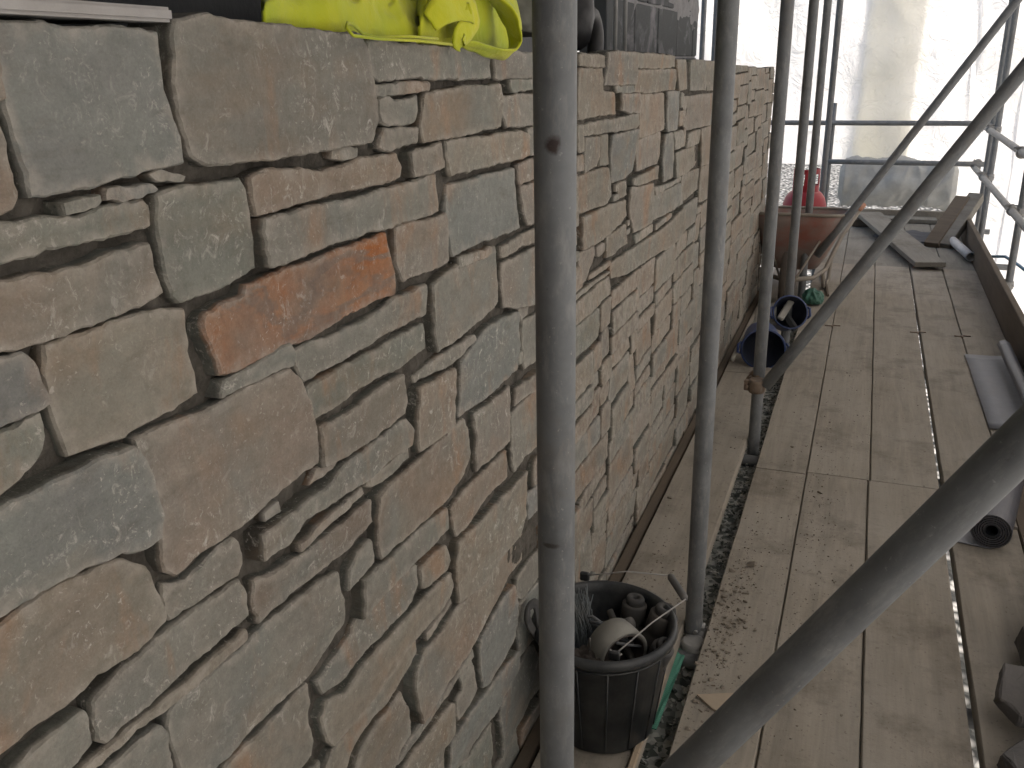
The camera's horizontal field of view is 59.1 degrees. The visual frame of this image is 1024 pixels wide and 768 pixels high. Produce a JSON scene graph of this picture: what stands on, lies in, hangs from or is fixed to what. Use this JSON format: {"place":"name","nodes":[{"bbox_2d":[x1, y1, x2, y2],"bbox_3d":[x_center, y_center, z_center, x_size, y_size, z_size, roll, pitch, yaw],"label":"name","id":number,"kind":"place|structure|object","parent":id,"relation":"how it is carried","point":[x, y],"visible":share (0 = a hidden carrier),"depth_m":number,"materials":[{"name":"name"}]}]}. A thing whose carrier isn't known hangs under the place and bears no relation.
{"place":"outdoors","nodes":[
{"label":"outdoors","id":0,"kind":"place"},
{"bbox_2d":[613,0,617,49],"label":"steel rod","id":1,"kind":"object","parent":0,"point":[615,12],"depth_m":3.09,"materials":[{"name":"metal"}]},
{"bbox_2d":[622,0,627,50],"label":"steel rod","id":2,"kind":"object","parent":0,"point":[624,39],"depth_m":3.21,"materials":[{"name":"metal"}]},
{"bbox_2d":[668,468,805,767],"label":"deck board","id":3,"kind":"object","parent":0,"point":[772,503],"visible":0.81,"depth_m":2.67,"materials":[{"name":"beige wood"}]},
{"bbox_2d":[697,693,732,710],"bbox_3d":[0.517,0.791,2.230,0.103,0.006,0.072,-2,20,-2],"label":"stone chip","id":4,"kind":"object","parent":3,"relation":"on","point":[715,702],"visible":0.41,"depth_m":2.25,"materials":[{"name":"stone"}]},
{"bbox_2d":[533,354,924,766],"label":"mortar crumbs","id":5,"kind":"object","parent":3,"relation":"on","point":[687,728],"visible":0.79,"depth_m":2.57,"materials":[{"name":"concrete"}]},
{"bbox_2d":[747,561,756,566],"bbox_3d":[0.756,0.566,2.837,0.030,0.012,0.025,6,21,20],"label":"stone fragment","id":6,"kind":"object","parent":3,"relation":"on","point":[752,563],"visible":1,"depth_m":2.83,"materials":[{"name":"stone"}]},
{"bbox_2d":[724,268,799,374],"bbox_3d":[1.859,-0.639,6.225,0.227,0.040,3.740,6,21,20],"label":"deck board","id":7,"kind":"object","parent":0,"point":[738,364],"visible":0.13,"depth_m":4.88,"materials":[{"name":"wood"}]},
{"bbox_2d":[730,305,757,361],"bbox_3d":[1.288,-0.341,4.881,0.036,0.252,0.710,9,22,25],"label":"pale hose","id":8,"kind":"object","parent":7,"relation":"on","point":[733,356],"visible":0.4,"depth_m":4.73,"materials":[{"name":"plastic"}]},
{"bbox_2d":[736,322,789,367],"bbox_3d":[1.301,-0.215,4.694,0.264,0.229,0.181,3,26,11],"label":"flexible tub","id":9,"kind":"object","parent":7,"relation":"on","point":[776,347],"visible":0.66,"depth_m":4.70,"materials":[{"name":"plastic"}]},
{"bbox_2d":[770,295,810,330],"bbox_3d":[1.486,-0.371,4.876,0.218,0.187,0.172,1,-8,5],"label":"flexible tub","id":10,"kind":"object","parent":7,"relation":"on","point":[800,310],"visible":0.73,"depth_m":4.84,"materials":[{"name":"plastic"}]},
{"bbox_2d":[769,303,776,324],"bbox_3d":[1.412,-0.378,4.882,0.036,0.024,0.140,-4,57,23],"label":"hand tool","id":11,"kind":"object","parent":10,"relation":"in","point":[772,321],"visible":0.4,"depth_m":4.86,"materials":[{"name":"metal"}]},
{"bbox_2d":[777,300,793,320],"bbox_3d":[1.472,-0.398,4.850,0.036,0.024,0.140,34,68,7],"label":"hand tool","id":12,"kind":"object","parent":10,"relation":"in","point":[785,310],"visible":1,"depth_m":4.84,"materials":[{"name":"wood"}]},
{"bbox_2d":[784,312,797,331],"bbox_3d":[1.498,-0.338,4.861,0.024,0.036,0.140,22,34,-32],"label":"hand tool","id":13,"kind":"object","parent":10,"relation":"in","point":[789,320],"visible":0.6,"depth_m":4.84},
{"bbox_2d":[782,168,825,206],"bbox_3d":[2.286,-1.336,7.074,0.330,0.690,0.330,6,21,20],"label":"gas bottle","id":14,"kind":"object","parent":7,"relation":"on","point":[819,199],"visible":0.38,"depth_m":6.92,"materials":[{"name":"red metal"}]},
{"bbox_2d":[760,163,979,767],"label":"ground","id":15,"kind":"structure","parent":0,"point":[786,180],"depth_m":21.37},
{"bbox_2d":[0,12,774,767],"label":"stone wall","id":16,"kind":"structure","parent":15,"relation":"on","point":[268,458],"depth_m":1.13,"materials":[{"name":"stone"}]},
{"bbox_2d":[0,0,171,24],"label":"coping slab","id":17,"kind":"object","parent":16,"relation":"on","point":[59,12],"depth_m":0.76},
{"bbox_2d":[261,0,521,59],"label":"hivis vest","id":18,"kind":"object","parent":16,"relation":"on","point":[491,29],"visible":0.98,"depth_m":1.31,"materials":[{"name":"fabric"}]},
{"bbox_2d":[517,0,531,36],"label":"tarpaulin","id":19,"kind":"object","parent":16,"relation":"on","point":[525,8],"visible":0.08,"depth_m":1.95,"materials":[{"name":"plastic"}]},
{"bbox_2d":[577,0,603,52],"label":"drain pipe","id":20,"kind":"object","parent":16,"relation":"on","point":[590,33],"visible":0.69,"depth_m":2.47,"materials":[{"name":"plastic"}]},
{"bbox_2d":[532,0,576,767],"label":"scaffold standard","id":21,"kind":"object","parent":15,"relation":"on","point":[554,39],"visible":1,"depth_m":1.07,"materials":[{"name":"metal"}]},
{"bbox_2d":[659,404,1023,767],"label":"scaffold brace","id":22,"kind":"object","parent":21,"relation":"attached to","point":[978,485],"visible":1,"depth_m":0.96,"materials":[{"name":"metal"}]},
{"bbox_2d":[579,0,698,58],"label":"block wall","id":23,"kind":"structure","parent":15,"relation":"on","point":[670,27],"depth_m":4.02,"materials":[{"name":"concrete"}]},
{"bbox_3d":[-1.737,-2.153,2.202,3.800,0.060,9.200,6,21,20],"label":"roof cover","id":24,"kind":"object","parent":23,"relation":"on","visible":0},
{"bbox_2d":[60,0,531,51],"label":"black membrane","id":25,"kind":"object","parent":24,"relation":"hanging from","point":[249,10],"depth_m":1.40,"materials":[{"name":"plastic"}]},
{"bbox_2d":[531,371,765,767],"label":"deck board","id":26,"kind":"object","parent":15,"relation":"on","point":[726,458],"visible":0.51,"depth_m":3.16,"materials":[{"name":"beige wood"}]},
{"bbox_2d":[532,571,687,753],"bbox_3d":[0.225,0.662,2.158,0.340,0.306,0.392,6,21,20],"label":"builders bucket","id":27,"kind":"object","parent":26,"relation":"on","point":[616,701],"visible":0.62,"depth_m":2.03,"materials":[{"name":"plastic"}]},
{"bbox_2d":[524,598,538,640],"bbox_3d":[0.059,0.553,2.062,0.022,0.178,0.129,7,21,22],"label":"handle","id":28,"kind":"object","parent":27,"relation":"in","point":[533,603],"visible":0.66,"depth_m":2.02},
{"bbox_2d":[574,583,595,648],"bbox_3d":[0.156,0.596,2.150,0.103,0.200,0.178,-7,21,-17],"label":"scrubbing brush","id":29,"kind":"object","parent":27,"relation":"in","point":[584,628],"visible":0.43,"depth_m":2.12,"materials":[{"name":"plastic"}]},
{"bbox_2d":[588,637,590,651],"bbox_3d":[0.174,0.604,2.037,0.006,0.102,0.048,-1,20,1],"label":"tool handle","id":30,"kind":"object","parent":27,"relation":"in","point":[589,642],"visible":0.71,"depth_m":2.01,"materials":[{"name":"wood"}]},
{"bbox_2d":[574,644,611,689],"bbox_3d":[0.169,0.662,2.055,0.151,0.125,0.122,6,21,20],"label":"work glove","id":31,"kind":"object","parent":27,"relation":"in","point":[582,652],"visible":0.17,"depth_m":2.04,"materials":[{"name":"fabric"}]},
{"bbox_2d":[587,615,641,647],"bbox_3d":[0.224,0.596,2.128,0.077,0.115,0.197,-11,22,-25],"label":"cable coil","id":32,"kind":"object","parent":27,"relation":"in","point":[597,622],"visible":0.38,"depth_m":2.08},
{"bbox_2d":[607,644,622,655],"bbox_3d":[0.194,0.652,2.168,0.204,0.114,0.207,6,21,20],"label":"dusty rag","id":33,"kind":"object","parent":27,"relation":"in","point":[615,647],"depth_m":2.12,"materials":[{"name":"fabric"}]},
{"bbox_2d":[587,618,646,660],"bbox_3d":[0.241,0.607,2.068,0.127,0.127,0.062,-11,23,-24],"label":"tape roll","id":34,"kind":"object","parent":27,"relation":"in","point":[607,635],"visible":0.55,"depth_m":2.04,"materials":[{"name":"plastic"}]},
{"bbox_2d":[602,617,635,627],"bbox_3d":[0.227,0.579,2.137,0.140,0.100,0.033,12,24,33],"label":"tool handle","id":35,"kind":"object","parent":27,"relation":"in","point":[631,620],"visible":0.16,"depth_m":2.10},
{"bbox_2d":[607,609,634,659],"bbox_3d":[0.267,0.617,2.112,0.018,0.094,0.198,-7,21,-16],"label":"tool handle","id":36,"kind":"object","parent":27,"relation":"in","point":[629,654],"visible":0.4,"depth_m":2.10,"materials":[{"name":"wood"}]},
{"bbox_2d":[620,593,646,633],"bbox_3d":[0.291,0.592,2.206,0.060,0.165,0.060,3,19,-7],"label":"plastic bottle","id":37,"kind":"object","parent":27,"relation":"in","point":[634,606],"visible":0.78,"depth_m":2.17,"materials":[{"name":"plastic"}]},
{"bbox_2d":[642,602,677,653],"bbox_3d":[0.344,0.607,2.155,0.068,0.175,0.068,13,19,-5],"label":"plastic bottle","id":38,"kind":"object","parent":27,"relation":"in","point":[652,632],"visible":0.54,"depth_m":2.12,"materials":[{"name":"plastic"}]},
{"bbox_2d":[648,637,673,672],"bbox_3d":[0.330,0.641,2.074,0.052,0.150,0.052,-16,47,-36],"label":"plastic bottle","id":39,"kind":"object","parent":27,"relation":"in","point":[657,643],"visible":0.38,"depth_m":2.03,"materials":[{"name":"plastic"}]},
{"bbox_2d":[627,674,665,767],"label":"timber batten","id":40,"kind":"object","parent":26,"relation":"on","point":[634,757],"visible":0.43,"depth_m":2.06,"materials":[{"name":"wood"}]},
{"bbox_2d":[699,0,706,59],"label":"scaffold standard","id":41,"kind":"object","parent":15,"relation":"on","point":[702,28],"visible":0.1,"depth_m":8.33,"materials":[{"name":"metal"}]},
{"bbox_2d":[684,0,739,635],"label":"scaffold standard","id":42,"kind":"object","parent":15,"relation":"on","point":[723,98],"visible":0.73,"depth_m":2.22,"materials":[{"name":"metal"}]},
{"bbox_2d":[679,619,706,653],"bbox_3d":[0.512,0.724,2.562,0.084,0.082,0.138,6,21,20],"label":"scaffold coupler","id":43,"kind":"object","parent":42,"relation":"attached to","point":[691,643],"visible":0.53,"depth_m":2.52,"materials":[{"name":"metal"}]},
{"bbox_2d":[678,650,973,728],"bbox_3d":[1.045,0.829,2.305,1.700,0.048,0.048,6,21,20],"label":"scaffold transom","id":44,"kind":"object","parent":43,"relation":"attached to","point":[689,660],"visible":0.03,"depth_m":2.48,"materials":[{"name":"metal"}]},
{"bbox_2d":[512,290,758,767],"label":"deck board","id":45,"kind":"object","parent":44,"relation":"on","point":[528,753],"visible":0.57,"depth_m":3.21,"materials":[{"name":"wood"}]},
{"bbox_2d":[638,330,796,767],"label":"gap rubble","id":46,"kind":"object","parent":44,"relation":"on","point":[657,748],"visible":0.27,"depth_m":2.94,"materials":[{"name":"gravel"}]},
{"bbox_2d":[652,648,684,729],"bbox_3d":[0.407,0.798,2.381,0.037,0.018,0.326,7,21,22],"label":"debris netting","id":47,"kind":"object","parent":46,"relation":"on","point":[677,664],"visible":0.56,"depth_m":2.37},
{"bbox_2d":[755,473,867,767],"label":"deck board","id":48,"kind":"object","parent":44,"relation":"on","point":[815,730],"visible":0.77,"depth_m":2.48,"materials":[{"name":"beige wood"}]},
{"bbox_2d":[859,481,973,767],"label":"deck board","id":49,"kind":"object","parent":44,"relation":"on","point":[913,710],"visible":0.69,"depth_m":2.33,"materials":[{"name":"beige wood"}]},
{"bbox_2d":[949,530,1023,767],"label":"deck board","id":50,"kind":"object","parent":44,"relation":"on","point":[989,588],"visible":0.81,"depth_m":2.53,"materials":[{"name":"brown wood"}]},
{"bbox_2d":[993,663,1023,727],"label":"stone slab","id":51,"kind":"object","parent":50,"relation":"on","point":[1008,700],"depth_m":2.12,"materials":[{"name":"stone"}]},
{"bbox_2d":[997,740,1023,767],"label":"stone slab","id":52,"kind":"object","parent":50,"relation":"on","point":[1012,756],"depth_m":1.99,"materials":[{"name":"stone"}]},
{"bbox_2d":[711,0,717,60],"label":"scaffold standard","id":53,"kind":"object","parent":15,"relation":"on","point":[714,31],"visible":0.02,"depth_m":7.92,"materials":[{"name":"metal"}]},
{"bbox_2d":[747,0,794,455],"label":"scaffold standard","id":54,"kind":"object","parent":15,"relation":"on","point":[776,140],"visible":0.5,"depth_m":3.46,"materials":[{"name":"metal"}]},
{"bbox_2d":[744,370,765,393],"bbox_3d":[1.001,-0.007,3.691,0.091,0.081,0.144,6,21,20],"label":"scaffold coupler","id":55,"kind":"object","parent":54,"relation":"attached to","point":[752,384],"visible":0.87,"depth_m":3.64,"materials":[{"name":"metal"}]},
{"bbox_2d":[762,57,1023,389],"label":"scaffold brace","id":56,"kind":"object","parent":55,"relation":"attached to","point":[987,113],"visible":1,"depth_m":3.25,"materials":[{"name":"metal"}]},
{"bbox_2d":[741,454,940,487],"bbox_3d":[1.546,0.380,3.533,1.700,0.048,0.048,6,21,20],"label":"scaffold transom","id":57,"kind":"object","parent":54,"relation":"attached to","point":[751,460],"visible":0.04,"depth_m":3.72,"materials":[{"name":"metal"}]},
{"bbox_2d":[756,262,842,474],"bbox_3d":[1.747,-0.283,5.233,0.192,0.040,3.949,6,21,20],"label":"deck board","id":58,"kind":"object","parent":57,"relation":"on","point":[799,396],"visible":0.62,"depth_m":4.17,"materials":[{"name":"wood"}]},
{"bbox_2d":[758,203,865,298],"bbox_3d":[1.932,-0.928,6.141,0.840,0.571,1.410,6,21,20],"label":"wheelbarrow","id":59,"kind":"object","parent":58,"relation":"on","point":[818,226],"visible":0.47,"depth_m":5.88,"materials":[{"name":"metal"}]},
{"bbox_2d":[801,288,823,304],"bbox_3d":[1.944,-0.575,5.823,0.140,0.090,0.190,6,21,20],"label":"green bag","id":60,"kind":"object","parent":58,"relation":"on","point":[812,296],"visible":0.98,"depth_m":5.77,"materials":[{"name":"plastic"}]},
{"bbox_2d":[825,279,828,296],"bbox_3d":[2.179,-0.701,6.281,0.029,0.029,0.653,4,20,13],"label":"wooden stick","id":61,"kind":"object","parent":58,"relation":"on","point":[826,289],"visible":0.54,"depth_m":6.11,"materials":[{"name":"wood"}]},
{"bbox_2d":[806,264,874,482],"bbox_3d":[1.946,-0.264,5.169,0.228,0.039,3.932,6,21,20],"label":"deck board","id":62,"kind":"object","parent":57,"relation":"on","point":[850,351],"visible":0.87,"depth_m":4.28,"materials":[{"name":"wood"}]},
{"bbox_2d":[869,266,938,489],"bbox_3d":[2.164,-0.239,5.087,0.242,0.037,3.935,6,21,20],"label":"deck board","id":63,"kind":"object","parent":57,"relation":"on","point":[894,442],"visible":0.9,"depth_m":4.25,"materials":[{"name":"wood"}]},
{"bbox_2d":[910,268,1017,529],"bbox_3d":[2.347,-0.178,4.907,0.216,0.039,4.160,6,21,20],"label":"deck board","id":64,"kind":"object","parent":57,"relation":"on","point":[961,434],"visible":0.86,"depth_m":4.43,"materials":[{"name":"wood"}]},
{"bbox_2d":[858,212,945,266],"bbox_3d":[3.212,-1.239,7.558,0.220,0.038,2.003,2,21,8],"label":"loose plank","id":65,"kind":"object","parent":64,"relation":"on","point":[913,251],"visible":0.74,"depth_m":7.15,"materials":[{"name":"wood"}]},
{"bbox_2d":[958,531,990,548],"bbox_3d":[1.595,0.459,3.104,0.115,0.004,0.420,10,22,28],"label":"membrane flap","id":66,"kind":"object","parent":64,"relation":"on","point":[967,538],"visible":0.24,"depth_m":2.95,"materials":[{"name":"plastic"}]},
{"bbox_2d":[970,479,1023,547],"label":"membrane roll","id":67,"kind":"object","parent":66,"relation":"on","point":[993,527],"visible":0.52,"depth_m":2.91,"materials":[{"name":"rubber"}]},
{"bbox_2d":[781,0,818,349],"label":"scaffold standard","id":68,"kind":"object","parent":15,"relation":"on","point":[811,32],"visible":0.38,"depth_m":4.63,"materials":[{"name":"metal"}]},
{"bbox_2d":[797,0,831,298],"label":"scaffold standard","id":69,"kind":"object","parent":15,"relation":"on","point":[824,40],"visible":0.46,"depth_m":5.68,"materials":[{"name":"metal"}]},
{"bbox_2d":[814,0,1022,257],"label":"scaffold brace","id":70,"kind":"object","parent":69,"relation":"attached to","point":[969,61],"visible":1,"depth_m":5.42,"materials":[{"name":"metal"}]},
{"bbox_2d":[810,0,843,284],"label":"scaffold standard","id":71,"kind":"object","parent":15,"relation":"on","point":[832,81],"visible":0.39,"depth_m":7.15,"materials":[{"name":"metal"}]},
{"bbox_2d":[825,103,836,206],"bbox_3d":[3.186,-1.304,9.341,0.048,3.069,0.048,6,21,20],"label":"scaffold standard","id":72,"kind":"object","parent":15,"relation":"on","point":[830,152],"visible":0.24,"depth_m":8.96,"materials":[{"name":"metal"}]},
{"bbox_2d":[771,120,989,125],"bbox_3d":[3.226,-2.550,8.812,2.650,0.048,0.048,6,21,20],"label":"guard rail","id":73,"kind":"object","parent":72,"relation":"attached to","point":[884,123],"visible":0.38,"depth_m":8.67,"materials":[{"name":"metal"}]},
{"bbox_2d":[828,159,983,166],"bbox_3d":[3.803,-2.139,8.727,1.430,0.048,0.048,6,21,20],"label":"guard rail","id":74,"kind":"object","parent":72,"relation":"attached to","point":[903,162],"visible":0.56,"depth_m":8.72,"materials":[{"name":"metal"}]},
{"bbox_2d":[975,0,1011,230],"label":"scaffold standard","id":75,"kind":"object","parent":15,"relation":"on","point":[998,85],"visible":0.16,"depth_m":7.93,"materials":[{"name":"metal"}]},
{"bbox_2d":[978,4,1019,238],"bbox_3d":[4.144,-1.996,7.758,0.048,5.400,0.048,6,21,20],"label":"scaffold standard","id":76,"kind":"object","parent":15,"relation":"on","point":[1006,71],"visible":0.33,"depth_m":7.66,"materials":[{"name":"metal"}]},
{"bbox_2d":[977,171,993,180],"bbox_3d":[4.112,-1.802,7.835,0.138,0.082,0.080,6,21,20],"label":"scaffold coupler","id":77,"kind":"object","parent":76,"relation":"attached to","point":[990,177],"visible":0.74,"depth_m":7.81,"materials":[{"name":"metal"}]},
{"bbox_2d":[986,124,1001,133],"bbox_3d":[4.104,-2.179,7.701,0.138,0.082,0.080,6,21,20],"label":"scaffold coupler","id":78,"kind":"object","parent":76,"relation":"attached to","point":[996,128],"visible":0.66,"depth_m":7.68,"materials":[{"name":"metal"}]},
{"bbox_2d":[1005,172,1023,281],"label":"scaffold standard","id":79,"kind":"object","parent":15,"relation":"on","point":[1017,231],"visible":0.17,"depth_m":6.17,"materials":[{"name":"metal"}]},
{"bbox_2d":[1006,281,1013,289],"bbox_3d":[3.420,-0.698,6.285,0.138,0.082,0.080,6,21,20],"label":"scaffold coupler","id":80,"kind":"object","parent":79,"relation":"attached to","point":[1010,285],"visible":0.24,"depth_m":6.24,"materials":[{"name":"metal"}]},
{"bbox_2d":[1004,204,1023,215],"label":"scaffold coupler","id":81,"kind":"object","parent":79,"relation":"attached to","point":[1020,211],"visible":0.62,"depth_m":6.10,"materials":[{"name":"metal"}]},
{"bbox_2d":[970,166,1023,231],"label":"guard rail","id":82,"kind":"object","parent":81,"relation":"attached to","point":[1016,216],"visible":0.79,"depth_m":6.57,"materials":[{"name":"metal"}]},
{"bbox_2d":[973,159,981,171],"bbox_3d":[4.399,-2.061,8.544,0.084,0.138,0.084,6,21,20],"label":"scaffold coupler","id":83,"kind":"object","parent":82,"relation":"attached to","point":[977,160],"visible":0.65,"depth_m":8.50,"materials":[{"name":"metal"}]},
{"bbox_2d":[1014,146,1023,158],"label":"scaffold coupler","id":84,"kind":"object","parent":79,"relation":"attached to","point":[1017,148],"visible":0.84,"depth_m":5.99,"materials":[{"name":"metal"}]},
{"bbox_2d":[984,127,1023,158],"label":"guard rail","id":85,"kind":"object","parent":84,"relation":"attached to","point":[1006,141],"visible":0.63,"depth_m":6.64,"materials":[{"name":"metal"}]},
{"bbox_2d":[929,221,974,270],"bbox_3d":[3.718,-1.197,7.686,0.225,0.039,2.330,6,21,20],"label":"deck board","id":86,"kind":"object","parent":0,"point":[953,258],"visible":0.29,"depth_m":7.00,"materials":[{"name":"wood"}]},
{"bbox_2d":[924,193,983,248],"bbox_3d":[3.733,-1.374,7.615,0.202,0.406,0.708,17,27,41],"label":"leaning timber","id":87,"kind":"object","parent":86,"relation":"on","point":[959,212],"visible":0.81,"depth_m":7.57,"materials":[{"name":"wood"}]},
{"bbox_2d":[950,237,973,260],"bbox_3d":[3.573,-1.097,7.206,0.068,0.068,0.806,4,20,13],"label":"plastic pipe","id":88,"kind":"object","parent":86,"relation":"on","point":[962,249],"visible":0.74,"depth_m":7.03,"materials":[{"name":"plastic"}]},
{"bbox_2d":[960,218,1023,371],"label":"toe board","id":89,"kind":"object","parent":86,"relation":"on","point":[1007,310],"visible":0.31,"depth_m":5.53,"materials":[{"name":"wood"}]},
{"bbox_2d":[971,252,1023,270],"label":"blue hose","id":90,"kind":"object","parent":89,"relation":"attached to","point":[1020,266],"visible":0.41,"depth_m":6.51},
{"bbox_2d":[942,269,1005,435],"bbox_3d":[2.640,-0.234,5.046,0.225,0.039,3.670,6,21,20],"label":"deck board","id":91,"kind":"object","parent":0,"point":[976,320],"visible":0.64,"depth_m":5.52,"materials":[{"name":"wood"}]},
{"bbox_2d":[965,340,1023,428],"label":"lead sheet","id":92,"kind":"object","parent":91,"relation":"on","point":[999,383],"visible":0.97,"depth_m":4.28,"materials":[{"name":"metal"}]},
{"bbox_2d":[1016,486,1023,552],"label":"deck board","id":93,"kind":"object","parent":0,"point":[1020,520],"visible":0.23,"depth_m":3.08,"materials":[{"name":"wood"}]},
{"bbox_2d":[1014,626,1023,665],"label":"stone slab","id":94,"kind":"object","parent":93,"relation":"on","point":[1019,641],"depth_m":2.35,"materials":[{"name":"stone"}]},
{"label":"scaffold ledger","id":95,"kind":"object","parent":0,"visible":0},
{"bbox_2d":[996,264,1007,269],"bbox_3d":[3.074,-0.989,7.278,1.700,0.048,0.048,6,21,20],"label":"scaffold transom","id":96,"kind":"object","parent":95,"relation":"attached to","point":[1002,266],"visible":0.08,"depth_m":6.99,"materials":[{"name":"metal"}]},
{"bbox_2d":[822,219,850,263],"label":"deck board","id":97,"kind":"object","parent":96,"relation":"on","point":[839,256],"visible":0.22,"depth_m":7.38,"materials":[{"name":"wood"}]},
{"bbox_2d":[843,226,874,265],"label":"deck board","id":98,"kind":"object","parent":96,"relation":"on","point":[860,241],"visible":0.41,"depth_m":7.68,"materials":[{"name":"wood"}]},
{"bbox_2d":[852,218,868,226],"bbox_3d":[3.289,-1.512,8.436,0.200,0.065,0.120,6,21,20],"label":"timber block","id":99,"kind":"object","parent":98,"relation":"on","point":[858,222],"depth_m":8.40,"materials":[{"name":"wood"}]},
{"bbox_2d":[857,215,936,223],"bbox_3d":[3.674,-1.577,8.631,0.710,0.038,0.180,6,21,20],"label":"timber plank","id":100,"kind":"object","parent":98,"relation":"on","point":[924,220],"visible":0.4,"depth_m":8.50,"materials":[{"name":"wood"}]},
{"bbox_2d":[875,227,909,270],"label":"deck board","id":101,"kind":"object","parent":96,"relation":"on","point":[889,256],"visible":0.2,"depth_m":7.05,"materials":[{"name":"wood"}]},
{"bbox_2d":[853,208,944,220],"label":"end toe board","id":102,"kind":"object","parent":101,"relation":"on","point":[920,213],"visible":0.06,"depth_m":8.65,"materials":[{"name":"wood"}]},
{"bbox_2d":[904,223,941,269],"bbox_3d":[3.509,-1.220,7.763,0.222,0.038,2.330,6,21,20],"label":"deck board","id":103,"kind":"object","parent":96,"relation":"on","point":[918,227],"visible":0.31,"depth_m":8.23,"materials":[{"name":"wood"}]},
{"bbox_2d":[873,230,929,246],"bbox_3d":[3.464,-1.262,7.823,0.634,0.066,0.764,6,21,20],"label":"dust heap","id":104,"kind":"object","parent":103,"relation":"on","point":[920,236],"visible":0.2,"depth_m":7.84,"materials":[{"name":"grey"}]},
{"bbox_3d":[-2.452,1.087,-1.682,5.800,6.200,0.051,6,21,20],"label":"tarpaulin screen","id":105,"kind":"object","parent":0,"visible":0},
{"bbox_2d":[995,81,1023,312],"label":"side sheet","id":106,"kind":"object","parent":105,"relation":"attached to","point":[1013,194],"visible":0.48,"depth_m":8.72,"materials":[{"name":"plastic"}]},
{"bbox_2d":[577,0,1023,260],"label":"end sheet","id":107,"kind":"object","parent":106,"relation":"attached to","point":[901,60],"visible":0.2,"depth_m":9.26,"materials":[{"name":"white plastic"}]},
{"bbox_2d":[837,155,958,210],"bbox_3d":[4.019,-2.101,9.429,1.140,0.563,0.317,6,21,20],"label":"sheet roll","id":108,"kind":"object","parent":107,"relation":"attached to","point":[898,185],"visible":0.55,"depth_m":9.35,"materials":[{"name":"plastic"}]}
]}

